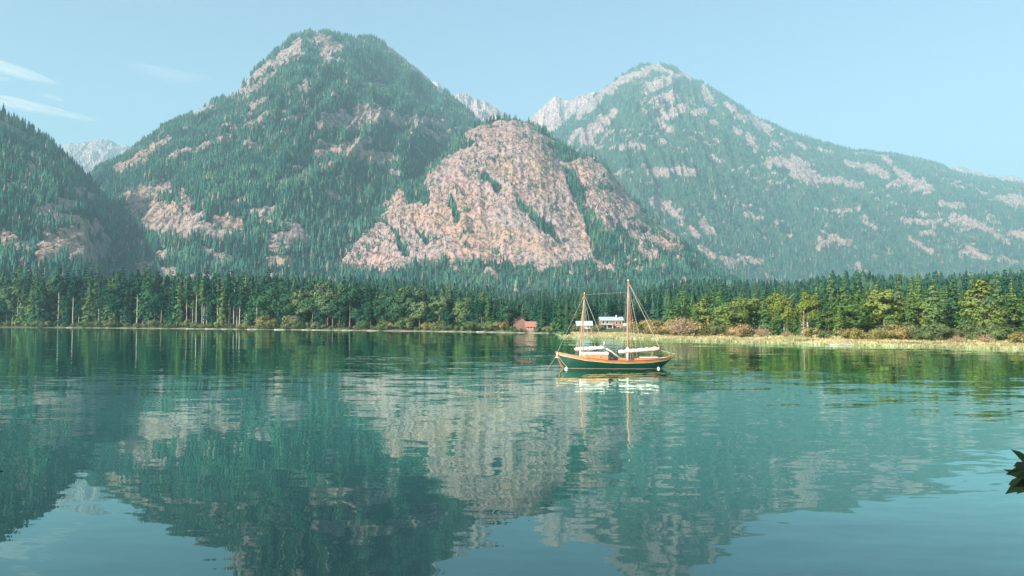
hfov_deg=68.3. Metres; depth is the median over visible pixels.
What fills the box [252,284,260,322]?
pine tree
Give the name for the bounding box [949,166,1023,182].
peaks
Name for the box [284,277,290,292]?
conifer
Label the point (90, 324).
shore bush
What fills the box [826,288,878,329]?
broadleaf tree
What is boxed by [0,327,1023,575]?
lake
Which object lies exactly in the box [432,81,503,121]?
jagged ridge
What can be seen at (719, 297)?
conifer
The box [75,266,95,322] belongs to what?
conifer
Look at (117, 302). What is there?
broadleaf tree
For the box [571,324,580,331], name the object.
shore bush
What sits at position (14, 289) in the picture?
conifer
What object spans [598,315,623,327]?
lodge
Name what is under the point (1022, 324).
conifer
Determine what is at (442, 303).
broadleaf tree
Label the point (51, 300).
broadleaf tree
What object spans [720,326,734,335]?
golden bush
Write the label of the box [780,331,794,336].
willow bush
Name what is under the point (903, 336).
golden bush
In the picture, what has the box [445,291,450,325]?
conifer
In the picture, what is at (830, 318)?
broadleaf tree
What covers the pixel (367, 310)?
broadleaf tree
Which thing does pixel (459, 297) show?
conifer
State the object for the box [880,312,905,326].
broadleaf tree
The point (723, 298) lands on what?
conifer
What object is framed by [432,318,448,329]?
shore bush
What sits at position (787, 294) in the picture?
conifer
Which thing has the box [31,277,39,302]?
pine tree
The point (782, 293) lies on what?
conifer
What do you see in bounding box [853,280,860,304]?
conifer
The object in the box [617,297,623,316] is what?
conifer
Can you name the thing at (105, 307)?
conifer
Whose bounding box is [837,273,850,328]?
conifer
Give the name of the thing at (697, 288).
valley forest
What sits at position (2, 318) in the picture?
conifer
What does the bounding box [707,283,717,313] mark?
conifer
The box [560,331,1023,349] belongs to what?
grass
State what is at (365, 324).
shore bush
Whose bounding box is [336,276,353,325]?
conifer
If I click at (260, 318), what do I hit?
golden bush
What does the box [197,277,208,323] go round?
pine tree
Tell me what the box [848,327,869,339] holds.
golden bush
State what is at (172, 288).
conifer
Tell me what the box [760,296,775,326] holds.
cottonwood tree
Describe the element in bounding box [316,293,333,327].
broadleaf tree
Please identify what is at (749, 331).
shore bush
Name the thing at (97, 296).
pine tree
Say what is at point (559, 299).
conifer
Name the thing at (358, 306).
broadleaf tree
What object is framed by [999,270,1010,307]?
conifer
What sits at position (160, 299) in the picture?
broadleaf tree
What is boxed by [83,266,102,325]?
conifer
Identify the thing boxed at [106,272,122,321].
conifer
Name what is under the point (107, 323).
shore bush
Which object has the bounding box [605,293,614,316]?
conifer
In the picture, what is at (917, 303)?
broadleaf tree
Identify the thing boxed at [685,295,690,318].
conifer
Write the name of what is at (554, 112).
pale peak
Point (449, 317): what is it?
broadleaf tree
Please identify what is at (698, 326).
golden bush
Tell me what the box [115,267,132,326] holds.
conifer
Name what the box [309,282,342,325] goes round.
broadleaf tree
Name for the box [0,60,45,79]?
cloud
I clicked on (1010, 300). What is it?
broadleaf tree
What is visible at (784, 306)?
cottonwood tree
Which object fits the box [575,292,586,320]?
conifer
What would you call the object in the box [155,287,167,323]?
conifer
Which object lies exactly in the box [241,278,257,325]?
conifer
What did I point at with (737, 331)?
golden bush
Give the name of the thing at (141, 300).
conifer
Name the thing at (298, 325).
shore bush
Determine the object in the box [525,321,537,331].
cabin
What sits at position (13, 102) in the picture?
cloud
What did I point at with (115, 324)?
shore bush
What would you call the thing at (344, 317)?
conifer
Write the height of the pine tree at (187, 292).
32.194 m
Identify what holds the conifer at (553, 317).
on the ground at (616, 330)
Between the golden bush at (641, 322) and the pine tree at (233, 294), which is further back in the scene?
the pine tree at (233, 294)
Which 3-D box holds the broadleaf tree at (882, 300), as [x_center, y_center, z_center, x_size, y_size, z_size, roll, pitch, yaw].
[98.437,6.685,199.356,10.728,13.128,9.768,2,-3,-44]
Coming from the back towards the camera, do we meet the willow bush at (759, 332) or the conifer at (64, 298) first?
the conifer at (64, 298)
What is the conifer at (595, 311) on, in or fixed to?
on the ground at (616, 330)
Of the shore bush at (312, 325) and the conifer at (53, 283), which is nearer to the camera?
the shore bush at (312, 325)
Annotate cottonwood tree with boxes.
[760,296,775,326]
[765,291,797,329]
[793,290,820,325]
[920,314,932,330]
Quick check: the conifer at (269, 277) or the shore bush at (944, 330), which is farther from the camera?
the conifer at (269, 277)
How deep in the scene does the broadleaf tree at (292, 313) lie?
430.01 m
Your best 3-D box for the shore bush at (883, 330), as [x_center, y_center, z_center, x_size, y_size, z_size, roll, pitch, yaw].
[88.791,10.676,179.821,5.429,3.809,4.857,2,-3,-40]
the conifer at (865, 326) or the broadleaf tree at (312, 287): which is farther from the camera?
the broadleaf tree at (312, 287)
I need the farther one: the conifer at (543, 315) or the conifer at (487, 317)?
the conifer at (487, 317)
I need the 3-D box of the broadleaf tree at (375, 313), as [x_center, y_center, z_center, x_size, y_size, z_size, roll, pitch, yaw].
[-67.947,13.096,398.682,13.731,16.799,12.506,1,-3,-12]
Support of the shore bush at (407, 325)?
on the ground at (616, 330)
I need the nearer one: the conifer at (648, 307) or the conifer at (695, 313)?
the conifer at (695, 313)
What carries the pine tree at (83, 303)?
on the ground at (616, 330)
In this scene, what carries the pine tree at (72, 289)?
on the ground at (616, 330)
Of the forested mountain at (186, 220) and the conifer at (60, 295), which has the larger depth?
the forested mountain at (186, 220)
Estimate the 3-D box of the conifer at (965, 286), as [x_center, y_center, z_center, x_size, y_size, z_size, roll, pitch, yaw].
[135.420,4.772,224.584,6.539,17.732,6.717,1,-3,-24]
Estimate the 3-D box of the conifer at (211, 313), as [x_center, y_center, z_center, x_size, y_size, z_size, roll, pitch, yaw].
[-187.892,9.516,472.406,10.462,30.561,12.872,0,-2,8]
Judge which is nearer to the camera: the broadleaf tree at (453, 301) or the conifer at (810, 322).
the conifer at (810, 322)
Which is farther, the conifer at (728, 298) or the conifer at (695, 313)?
the conifer at (728, 298)
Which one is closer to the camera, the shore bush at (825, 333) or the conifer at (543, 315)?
the shore bush at (825, 333)
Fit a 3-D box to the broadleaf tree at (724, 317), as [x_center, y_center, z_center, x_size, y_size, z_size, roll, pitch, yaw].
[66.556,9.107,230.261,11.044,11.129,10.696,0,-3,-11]
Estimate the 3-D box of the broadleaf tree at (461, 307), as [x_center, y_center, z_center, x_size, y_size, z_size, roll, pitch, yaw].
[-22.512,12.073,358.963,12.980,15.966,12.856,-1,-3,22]
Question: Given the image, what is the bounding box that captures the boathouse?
[513,316,525,329]
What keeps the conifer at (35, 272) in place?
on the ground at (616, 330)
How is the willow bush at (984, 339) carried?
on the ground at (616, 330)
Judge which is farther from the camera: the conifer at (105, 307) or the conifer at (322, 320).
the conifer at (105, 307)
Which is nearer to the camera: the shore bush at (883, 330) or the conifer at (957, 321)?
the shore bush at (883, 330)
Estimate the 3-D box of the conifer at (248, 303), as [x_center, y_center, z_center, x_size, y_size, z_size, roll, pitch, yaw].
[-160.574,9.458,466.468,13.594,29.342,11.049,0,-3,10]
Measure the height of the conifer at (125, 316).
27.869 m
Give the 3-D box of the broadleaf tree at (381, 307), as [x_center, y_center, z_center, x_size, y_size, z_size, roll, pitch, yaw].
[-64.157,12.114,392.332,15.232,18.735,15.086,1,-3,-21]
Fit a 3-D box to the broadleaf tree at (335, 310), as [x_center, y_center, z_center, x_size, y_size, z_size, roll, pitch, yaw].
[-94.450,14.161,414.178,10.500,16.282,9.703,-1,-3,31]
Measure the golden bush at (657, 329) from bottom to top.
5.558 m
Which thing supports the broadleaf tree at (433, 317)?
on the ground at (616, 330)
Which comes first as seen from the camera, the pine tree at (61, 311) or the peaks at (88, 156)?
the pine tree at (61, 311)
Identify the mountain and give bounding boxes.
[110,32,477,279]
[554,63,1023,282]
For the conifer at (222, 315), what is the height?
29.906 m
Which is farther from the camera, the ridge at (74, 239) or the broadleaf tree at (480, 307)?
the ridge at (74, 239)
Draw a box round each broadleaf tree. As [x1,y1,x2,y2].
[0,284,26,325]
[0,296,15,325]
[34,290,56,325]
[100,279,141,326]
[141,296,160,326]
[147,291,171,323]
[248,282,279,320]
[252,304,267,315]
[263,295,278,317]
[268,286,303,327]
[286,289,310,319]
[287,305,302,318]
[300,296,320,320]
[303,283,327,320]
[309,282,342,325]
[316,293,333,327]
[324,297,338,326]
[329,300,348,323]
[333,284,362,326]
[348,290,367,325]
[349,307,361,325]
[358,285,375,301]
[362,301,375,328]
[368,298,383,323]
[371,289,388,300]
[371,297,386,325]
[374,294,396,321]
[386,289,417,328]
[387,313,398,328]
[391,285,426,317]
[403,308,411,318]
[407,301,428,328]
[416,307,435,328]
[426,311,440,322]
[427,295,448,328]
[438,308,456,324]
[448,298,465,322]
[452,297,472,322]
[469,300,489,329]
[496,300,519,324]
[691,295,715,332]
[712,300,748,328]
[730,297,761,326]
[819,310,839,331]
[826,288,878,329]
[864,289,904,326]
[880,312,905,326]
[895,306,916,324]
[898,299,929,327]
[915,302,940,323]
[938,306,960,323]
[956,278,1000,337]
[966,300,1013,328]
[996,295,1022,325]
[998,293,1023,330]
[1012,295,1023,323]
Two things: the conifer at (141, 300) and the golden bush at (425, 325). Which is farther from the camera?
the conifer at (141, 300)
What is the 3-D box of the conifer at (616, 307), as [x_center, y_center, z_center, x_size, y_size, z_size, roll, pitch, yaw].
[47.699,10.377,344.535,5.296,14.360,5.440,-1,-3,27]
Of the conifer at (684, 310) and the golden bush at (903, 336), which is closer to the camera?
the golden bush at (903, 336)
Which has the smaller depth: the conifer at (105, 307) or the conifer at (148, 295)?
the conifer at (148, 295)
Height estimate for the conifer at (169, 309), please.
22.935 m
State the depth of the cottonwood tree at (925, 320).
193.96 m
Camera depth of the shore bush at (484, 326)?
340.70 m
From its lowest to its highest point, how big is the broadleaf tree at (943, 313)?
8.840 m
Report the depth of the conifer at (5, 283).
608.10 m
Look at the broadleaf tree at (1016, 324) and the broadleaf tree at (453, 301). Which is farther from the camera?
the broadleaf tree at (453, 301)
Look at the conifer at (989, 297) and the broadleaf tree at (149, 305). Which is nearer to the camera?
the conifer at (989, 297)
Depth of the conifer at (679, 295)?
274.93 m
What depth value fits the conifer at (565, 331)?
240.22 m
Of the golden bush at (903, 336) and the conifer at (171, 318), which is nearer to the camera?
the golden bush at (903, 336)
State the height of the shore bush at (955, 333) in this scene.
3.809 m
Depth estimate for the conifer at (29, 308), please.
574.81 m
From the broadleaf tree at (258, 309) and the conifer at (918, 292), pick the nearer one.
the conifer at (918, 292)
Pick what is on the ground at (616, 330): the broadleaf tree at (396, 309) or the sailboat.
the broadleaf tree at (396, 309)
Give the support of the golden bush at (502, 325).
on the ground at (616, 330)
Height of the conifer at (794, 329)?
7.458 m
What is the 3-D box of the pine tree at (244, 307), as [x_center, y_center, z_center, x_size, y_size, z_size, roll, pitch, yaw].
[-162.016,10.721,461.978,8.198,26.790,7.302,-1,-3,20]
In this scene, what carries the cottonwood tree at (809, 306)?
on the ground at (616, 330)
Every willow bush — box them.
[660,316,701,335]
[752,326,773,336]
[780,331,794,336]
[949,335,964,341]
[974,333,994,341]
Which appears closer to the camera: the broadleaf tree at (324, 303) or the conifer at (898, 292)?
the conifer at (898, 292)
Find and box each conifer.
[0,272,10,323]
[0,284,10,325]
[9,273,17,321]
[12,263,33,319]
[12,284,27,325]
[16,276,32,323]
[20,270,38,316]
[22,285,37,326]
[25,267,53,326]
[45,276,52,313]
[48,287,57,325]
[49,271,58,322]
[51,275,64,325]
[52,268,76,325]
[59,295,73,325]
[60,270,78,322]
[67,268,88,324]
[74,270,83,309]
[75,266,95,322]
[81,285,95,323]
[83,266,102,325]
[89,284,99,320]
[95,282,106,319]
[97,276,105,322]
[99,276,113,321]
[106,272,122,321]
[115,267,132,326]
[119,287,133,322]
[124,291,135,326]
[131,289,141,322]
[133,264,152,323]
[133,268,151,323]
[139,269,155,326]
[146,270,163,322]
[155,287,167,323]
[160,271,176,324]
[164,280,184,322]
[164,295,172,323]
[170,272,189,326]
[203,277,219,324]
[203,279,219,323]
[213,279,228,326]
[240,280,255,322]
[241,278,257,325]
[261,269,273,320]
[273,277,282,326]
[275,283,286,326]
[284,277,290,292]
[300,289,311,327]
[310,283,328,328]
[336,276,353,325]
[338,285,351,327]
[357,283,372,325]
[366,293,376,325]
[408,290,418,327]
[419,283,425,323]
[444,285,451,304]
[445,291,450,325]
[453,295,462,324]
[460,298,471,328]
[467,291,476,329]
[478,289,485,322]
[482,294,492,324]
[489,312,494,329]
[494,300,500,320]
[533,300,548,330]
[534,296,543,324]
[543,296,549,318]
[543,302,552,331]
[549,301,564,333]
[551,303,555,330]
[553,293,564,326]
[558,307,573,334]
[569,301,576,325]
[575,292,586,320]
[583,293,595,324]
[591,299,599,323]
[596,297,605,322]
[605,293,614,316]
[613,295,621,316]
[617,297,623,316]
[624,292,634,321]
[638,296,645,320]
[642,290,651,319]
[652,286,663,325]
[659,293,678,333]
[668,296,675,318]
[673,294,682,332]
[676,285,691,323]
[676,286,682,315]
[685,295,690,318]
[689,291,695,318]
[689,304,699,333]
[703,289,716,329]
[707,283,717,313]
[709,287,727,333]
[717,285,725,306]
[726,285,732,311]
[731,293,747,330]
[750,286,760,325]
[752,290,773,334]
[752,293,763,329]
[764,284,770,322]
[771,308,787,334]
[773,281,789,329]
[781,318,792,334]
[785,285,790,331]
[789,298,798,327]
[789,311,799,334]
[796,315,802,335]
[807,317,815,334]
[812,308,825,334]
[814,280,831,331]
[824,273,835,328]
[832,307,843,335]
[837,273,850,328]
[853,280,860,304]
[856,289,871,335]
[863,282,882,333]
[868,279,874,293]
[892,275,903,301]
[898,293,918,336]
[904,276,917,302]
[914,272,925,329]
[914,279,952,329]
[921,286,930,300]
[936,285,945,313]
[939,277,960,328]
[943,286,948,305]
[952,291,972,330]
[955,292,975,334]
[959,275,968,307]
[966,272,974,323]
[986,292,994,303]
[991,270,1005,303]
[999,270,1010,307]
[1000,297,1016,337]
[1006,280,1015,325]
[1013,278,1022,298]
[1019,308,1023,333]
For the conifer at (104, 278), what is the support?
on the ground at (616, 330)
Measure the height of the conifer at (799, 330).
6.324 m
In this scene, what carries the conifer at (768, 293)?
on the ground at (616, 330)
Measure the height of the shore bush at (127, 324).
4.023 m
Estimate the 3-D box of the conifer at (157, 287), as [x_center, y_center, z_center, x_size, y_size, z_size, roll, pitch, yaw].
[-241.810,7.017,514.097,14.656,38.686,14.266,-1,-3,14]
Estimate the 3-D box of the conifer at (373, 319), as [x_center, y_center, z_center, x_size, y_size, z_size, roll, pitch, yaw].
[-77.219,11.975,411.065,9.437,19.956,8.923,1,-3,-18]
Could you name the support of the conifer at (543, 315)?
on the ground at (616, 330)
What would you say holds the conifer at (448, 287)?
on the ground at (616, 330)
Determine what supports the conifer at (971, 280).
on the ground at (616, 330)
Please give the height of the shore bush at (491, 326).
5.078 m
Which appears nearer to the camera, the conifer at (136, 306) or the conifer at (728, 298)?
the conifer at (728, 298)
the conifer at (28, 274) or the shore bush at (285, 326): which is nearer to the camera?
the shore bush at (285, 326)
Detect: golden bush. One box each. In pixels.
[237,321,249,328]
[254,313,279,327]
[385,322,392,328]
[419,322,432,329]
[494,321,509,330]
[630,319,658,334]
[639,317,651,333]
[643,318,669,334]
[660,318,677,335]
[669,317,717,335]
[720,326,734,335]
[724,324,755,336]
[803,327,818,336]
[835,328,852,339]
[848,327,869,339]
[859,327,888,339]
[875,322,909,339]
[878,324,914,339]
[1007,331,1023,342]
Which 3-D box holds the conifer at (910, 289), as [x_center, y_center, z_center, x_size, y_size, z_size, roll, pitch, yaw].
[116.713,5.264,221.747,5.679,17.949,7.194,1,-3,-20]
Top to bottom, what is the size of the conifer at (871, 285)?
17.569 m
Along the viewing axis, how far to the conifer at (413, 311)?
380.89 m
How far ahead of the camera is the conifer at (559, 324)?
275.40 m
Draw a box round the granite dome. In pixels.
[340,118,711,294]
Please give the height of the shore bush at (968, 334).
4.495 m
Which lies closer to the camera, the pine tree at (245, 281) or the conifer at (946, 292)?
the conifer at (946, 292)
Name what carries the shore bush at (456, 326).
on the ground at (616, 330)
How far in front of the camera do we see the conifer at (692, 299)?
270.67 m
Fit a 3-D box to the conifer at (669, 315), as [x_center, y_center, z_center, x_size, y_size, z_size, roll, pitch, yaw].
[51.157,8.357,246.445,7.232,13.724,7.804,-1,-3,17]
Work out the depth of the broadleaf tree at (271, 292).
442.04 m
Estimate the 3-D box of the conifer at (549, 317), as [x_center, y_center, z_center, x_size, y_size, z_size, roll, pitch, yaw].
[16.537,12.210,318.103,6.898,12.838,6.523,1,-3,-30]
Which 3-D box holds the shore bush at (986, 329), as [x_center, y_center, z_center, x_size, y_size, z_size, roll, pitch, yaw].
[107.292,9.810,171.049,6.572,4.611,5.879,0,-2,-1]
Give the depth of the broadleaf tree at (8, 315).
587.53 m
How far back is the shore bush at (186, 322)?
479.53 m
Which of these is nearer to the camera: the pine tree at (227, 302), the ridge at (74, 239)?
the pine tree at (227, 302)
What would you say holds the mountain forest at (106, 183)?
on the mountain at (602, 123)
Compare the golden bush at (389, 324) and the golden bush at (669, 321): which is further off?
the golden bush at (389, 324)
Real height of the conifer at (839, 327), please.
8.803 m
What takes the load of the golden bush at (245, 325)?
on the ground at (616, 330)
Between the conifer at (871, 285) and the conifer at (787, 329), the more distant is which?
the conifer at (871, 285)
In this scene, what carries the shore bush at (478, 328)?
on the ground at (616, 330)
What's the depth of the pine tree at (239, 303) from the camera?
457.02 m
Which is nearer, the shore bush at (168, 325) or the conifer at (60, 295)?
the shore bush at (168, 325)
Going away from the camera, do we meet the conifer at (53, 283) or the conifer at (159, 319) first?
the conifer at (159, 319)
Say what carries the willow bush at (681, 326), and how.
on the ground at (616, 330)
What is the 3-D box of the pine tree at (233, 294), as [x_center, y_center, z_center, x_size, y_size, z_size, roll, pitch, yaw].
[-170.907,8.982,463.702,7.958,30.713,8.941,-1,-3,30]
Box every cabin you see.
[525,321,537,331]
[575,321,592,328]
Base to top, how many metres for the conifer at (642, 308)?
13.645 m
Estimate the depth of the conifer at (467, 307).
354.06 m
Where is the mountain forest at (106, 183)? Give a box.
[0,27,1023,294]
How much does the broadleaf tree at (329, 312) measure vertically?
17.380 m
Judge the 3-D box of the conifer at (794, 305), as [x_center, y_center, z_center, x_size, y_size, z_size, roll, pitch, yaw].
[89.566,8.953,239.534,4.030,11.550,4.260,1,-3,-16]
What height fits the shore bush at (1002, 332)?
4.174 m
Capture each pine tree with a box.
[9,265,25,312]
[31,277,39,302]
[52,268,65,325]
[59,300,64,316]
[67,273,79,322]
[74,295,84,321]
[79,294,85,315]
[94,279,102,319]
[129,269,142,322]
[182,278,191,318]
[186,281,197,320]
[187,283,198,322]
[190,272,203,321]
[196,276,207,322]
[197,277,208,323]
[203,271,211,325]
[209,271,224,319]
[223,276,233,326]
[225,271,237,325]
[226,278,239,324]
[232,276,242,323]
[232,276,246,324]
[238,275,249,313]
[241,284,249,318]
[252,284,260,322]
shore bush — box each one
[2,321,11,326]
[31,320,44,326]
[76,320,86,327]
[83,321,94,326]
[93,319,104,326]
[102,319,113,326]
[111,322,121,326]
[122,322,133,326]
[147,319,160,326]
[164,320,175,327]
[180,319,191,326]
[189,322,198,327]
[205,322,215,327]
[220,320,227,326]
[260,321,273,328]
[278,314,302,325]
[280,319,291,328]
[296,321,305,328]
[310,322,320,329]
[356,320,370,328]
[375,319,388,329]
[397,314,417,328]
[403,321,413,329]
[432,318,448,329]
[453,324,460,330]
[462,320,477,330]
[474,321,484,330]
[478,322,491,330]
[486,321,498,330]
[545,323,553,332]
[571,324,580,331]
[589,324,606,331]
[698,323,726,335]
[741,324,756,336]
[814,329,834,337]
[874,325,894,338]
[900,324,917,339]
[911,324,956,339]
[912,326,942,341]
[941,326,965,339]
[952,323,983,339]
[971,321,1001,340]
[988,324,1011,340]
[991,325,1023,340]
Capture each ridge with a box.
[0,111,116,279]
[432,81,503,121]
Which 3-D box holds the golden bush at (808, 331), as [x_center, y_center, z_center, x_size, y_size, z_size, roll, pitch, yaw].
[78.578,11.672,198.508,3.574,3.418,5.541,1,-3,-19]
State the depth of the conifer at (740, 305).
232.43 m
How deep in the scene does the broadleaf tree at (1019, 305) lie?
187.23 m
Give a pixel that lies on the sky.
(942, 81)
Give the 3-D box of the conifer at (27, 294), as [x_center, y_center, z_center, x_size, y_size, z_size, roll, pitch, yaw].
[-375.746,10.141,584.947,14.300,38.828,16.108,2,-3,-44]
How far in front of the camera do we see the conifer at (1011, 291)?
207.98 m
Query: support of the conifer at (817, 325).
on the ground at (616, 330)
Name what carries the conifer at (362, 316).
on the ground at (616, 330)
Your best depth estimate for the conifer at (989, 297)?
207.85 m
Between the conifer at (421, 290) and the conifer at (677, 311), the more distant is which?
the conifer at (421, 290)
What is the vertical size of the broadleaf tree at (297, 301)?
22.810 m
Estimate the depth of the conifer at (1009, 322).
184.24 m
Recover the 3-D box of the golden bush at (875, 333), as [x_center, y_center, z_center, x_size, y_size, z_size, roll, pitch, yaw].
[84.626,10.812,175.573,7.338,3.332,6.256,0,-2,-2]
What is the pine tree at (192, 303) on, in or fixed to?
on the ground at (616, 330)
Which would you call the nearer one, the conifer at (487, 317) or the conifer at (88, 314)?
the conifer at (487, 317)
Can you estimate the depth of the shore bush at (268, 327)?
434.98 m
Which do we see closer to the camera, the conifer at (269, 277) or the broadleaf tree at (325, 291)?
the broadleaf tree at (325, 291)
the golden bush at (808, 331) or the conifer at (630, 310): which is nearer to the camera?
the golden bush at (808, 331)
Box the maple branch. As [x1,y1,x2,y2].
[1003,450,1023,493]
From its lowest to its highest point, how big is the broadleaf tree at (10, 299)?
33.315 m
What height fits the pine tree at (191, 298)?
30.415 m
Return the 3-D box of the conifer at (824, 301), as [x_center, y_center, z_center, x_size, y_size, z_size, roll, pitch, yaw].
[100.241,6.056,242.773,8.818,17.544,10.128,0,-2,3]
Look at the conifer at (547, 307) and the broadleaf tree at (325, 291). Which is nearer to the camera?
the conifer at (547, 307)
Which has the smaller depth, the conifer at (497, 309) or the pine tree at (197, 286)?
the conifer at (497, 309)
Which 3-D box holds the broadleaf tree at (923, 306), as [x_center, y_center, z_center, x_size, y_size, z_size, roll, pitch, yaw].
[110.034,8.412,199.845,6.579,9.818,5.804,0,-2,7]
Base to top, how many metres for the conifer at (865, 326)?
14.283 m
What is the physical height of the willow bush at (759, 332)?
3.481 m
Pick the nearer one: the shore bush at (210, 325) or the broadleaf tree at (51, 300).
the shore bush at (210, 325)
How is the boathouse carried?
on the ground at (616, 330)
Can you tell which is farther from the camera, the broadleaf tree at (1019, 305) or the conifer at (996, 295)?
the conifer at (996, 295)
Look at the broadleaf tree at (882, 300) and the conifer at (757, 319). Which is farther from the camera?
the conifer at (757, 319)
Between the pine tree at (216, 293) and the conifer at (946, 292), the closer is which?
the conifer at (946, 292)
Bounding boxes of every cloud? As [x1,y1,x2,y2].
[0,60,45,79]
[0,95,76,117]
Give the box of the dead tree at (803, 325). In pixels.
[800,311,807,336]
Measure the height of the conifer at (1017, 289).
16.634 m
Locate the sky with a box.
[0,0,1023,177]
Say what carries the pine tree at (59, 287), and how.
on the ground at (616, 330)
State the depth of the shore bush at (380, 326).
385.00 m
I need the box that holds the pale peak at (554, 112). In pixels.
[530,91,598,132]
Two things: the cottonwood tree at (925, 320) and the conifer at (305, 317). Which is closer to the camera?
the cottonwood tree at (925, 320)
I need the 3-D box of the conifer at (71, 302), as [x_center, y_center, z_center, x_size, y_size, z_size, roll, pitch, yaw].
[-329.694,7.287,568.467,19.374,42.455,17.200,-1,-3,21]
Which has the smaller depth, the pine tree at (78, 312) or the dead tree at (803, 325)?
the dead tree at (803, 325)
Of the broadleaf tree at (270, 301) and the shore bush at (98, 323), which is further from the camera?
the shore bush at (98, 323)
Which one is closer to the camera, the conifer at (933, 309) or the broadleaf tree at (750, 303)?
the conifer at (933, 309)
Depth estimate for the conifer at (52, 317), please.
569.05 m
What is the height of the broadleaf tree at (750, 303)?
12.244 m
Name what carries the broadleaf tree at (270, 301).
on the ground at (616, 330)
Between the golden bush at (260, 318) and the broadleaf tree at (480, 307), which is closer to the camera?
the broadleaf tree at (480, 307)
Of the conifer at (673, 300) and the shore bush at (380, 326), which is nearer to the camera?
the conifer at (673, 300)
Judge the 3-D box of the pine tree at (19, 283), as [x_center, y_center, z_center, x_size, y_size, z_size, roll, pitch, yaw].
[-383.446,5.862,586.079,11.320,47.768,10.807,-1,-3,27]
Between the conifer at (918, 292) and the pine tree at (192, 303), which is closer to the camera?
the conifer at (918, 292)
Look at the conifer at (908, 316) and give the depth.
196.98 m
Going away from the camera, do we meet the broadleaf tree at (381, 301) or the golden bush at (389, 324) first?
the golden bush at (389, 324)
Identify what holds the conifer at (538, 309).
on the ground at (616, 330)
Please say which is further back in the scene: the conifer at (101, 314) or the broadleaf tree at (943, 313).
the conifer at (101, 314)
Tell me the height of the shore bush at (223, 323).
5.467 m
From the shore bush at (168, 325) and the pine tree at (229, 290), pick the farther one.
the shore bush at (168, 325)
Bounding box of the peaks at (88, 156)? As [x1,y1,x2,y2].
[58,138,131,174]
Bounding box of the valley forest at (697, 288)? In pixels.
[0,268,1023,327]
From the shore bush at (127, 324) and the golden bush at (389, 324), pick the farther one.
the shore bush at (127, 324)
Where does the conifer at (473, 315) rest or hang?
on the ground at (616, 330)
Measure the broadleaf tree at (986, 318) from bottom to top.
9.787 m
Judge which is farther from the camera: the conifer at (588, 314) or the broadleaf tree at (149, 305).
the broadleaf tree at (149, 305)
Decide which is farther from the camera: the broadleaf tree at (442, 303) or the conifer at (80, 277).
the conifer at (80, 277)
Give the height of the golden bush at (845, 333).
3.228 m
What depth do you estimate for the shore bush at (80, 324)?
536.82 m
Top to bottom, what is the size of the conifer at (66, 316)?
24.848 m
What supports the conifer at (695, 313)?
on the ground at (616, 330)
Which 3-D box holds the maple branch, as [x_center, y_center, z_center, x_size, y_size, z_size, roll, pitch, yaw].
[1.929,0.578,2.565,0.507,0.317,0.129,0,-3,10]
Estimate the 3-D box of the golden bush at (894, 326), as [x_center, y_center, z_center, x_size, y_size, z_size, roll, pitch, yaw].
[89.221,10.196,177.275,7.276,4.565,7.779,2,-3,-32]
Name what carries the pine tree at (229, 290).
on the ground at (616, 330)
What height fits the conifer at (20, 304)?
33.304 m
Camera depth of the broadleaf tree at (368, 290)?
428.21 m
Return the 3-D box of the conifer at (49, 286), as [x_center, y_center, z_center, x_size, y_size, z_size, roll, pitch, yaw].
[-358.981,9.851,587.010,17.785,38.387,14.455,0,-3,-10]
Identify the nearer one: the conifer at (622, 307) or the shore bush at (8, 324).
the conifer at (622, 307)
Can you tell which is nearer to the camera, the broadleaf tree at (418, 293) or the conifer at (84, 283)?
the broadleaf tree at (418, 293)
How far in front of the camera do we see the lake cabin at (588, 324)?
321.80 m
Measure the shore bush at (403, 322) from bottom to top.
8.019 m
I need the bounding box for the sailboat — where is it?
[555,280,675,368]
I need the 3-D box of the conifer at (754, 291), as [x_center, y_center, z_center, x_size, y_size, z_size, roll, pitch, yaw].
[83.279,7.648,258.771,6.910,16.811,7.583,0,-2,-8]
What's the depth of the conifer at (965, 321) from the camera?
188.66 m
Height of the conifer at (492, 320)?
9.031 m
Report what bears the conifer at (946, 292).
on the ground at (616, 330)
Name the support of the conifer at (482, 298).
on the ground at (616, 330)
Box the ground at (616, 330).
[0,292,1022,348]
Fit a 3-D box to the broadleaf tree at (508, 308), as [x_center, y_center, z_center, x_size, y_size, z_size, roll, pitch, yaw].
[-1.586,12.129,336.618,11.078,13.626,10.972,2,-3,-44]
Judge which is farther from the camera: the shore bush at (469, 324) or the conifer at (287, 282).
the conifer at (287, 282)
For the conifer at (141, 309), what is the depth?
512.41 m
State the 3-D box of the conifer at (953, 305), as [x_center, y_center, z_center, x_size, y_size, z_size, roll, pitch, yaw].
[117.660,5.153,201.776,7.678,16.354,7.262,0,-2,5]
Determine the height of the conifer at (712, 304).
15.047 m
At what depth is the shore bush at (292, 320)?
426.04 m
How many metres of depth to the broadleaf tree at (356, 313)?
407.51 m
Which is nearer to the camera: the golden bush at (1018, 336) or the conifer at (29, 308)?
the golden bush at (1018, 336)
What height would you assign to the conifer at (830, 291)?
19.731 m
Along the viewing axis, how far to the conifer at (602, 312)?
361.80 m
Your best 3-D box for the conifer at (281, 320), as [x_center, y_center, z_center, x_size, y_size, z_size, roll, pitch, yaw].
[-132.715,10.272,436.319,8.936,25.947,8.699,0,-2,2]
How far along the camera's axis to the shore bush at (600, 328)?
283.55 m
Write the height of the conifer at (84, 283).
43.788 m

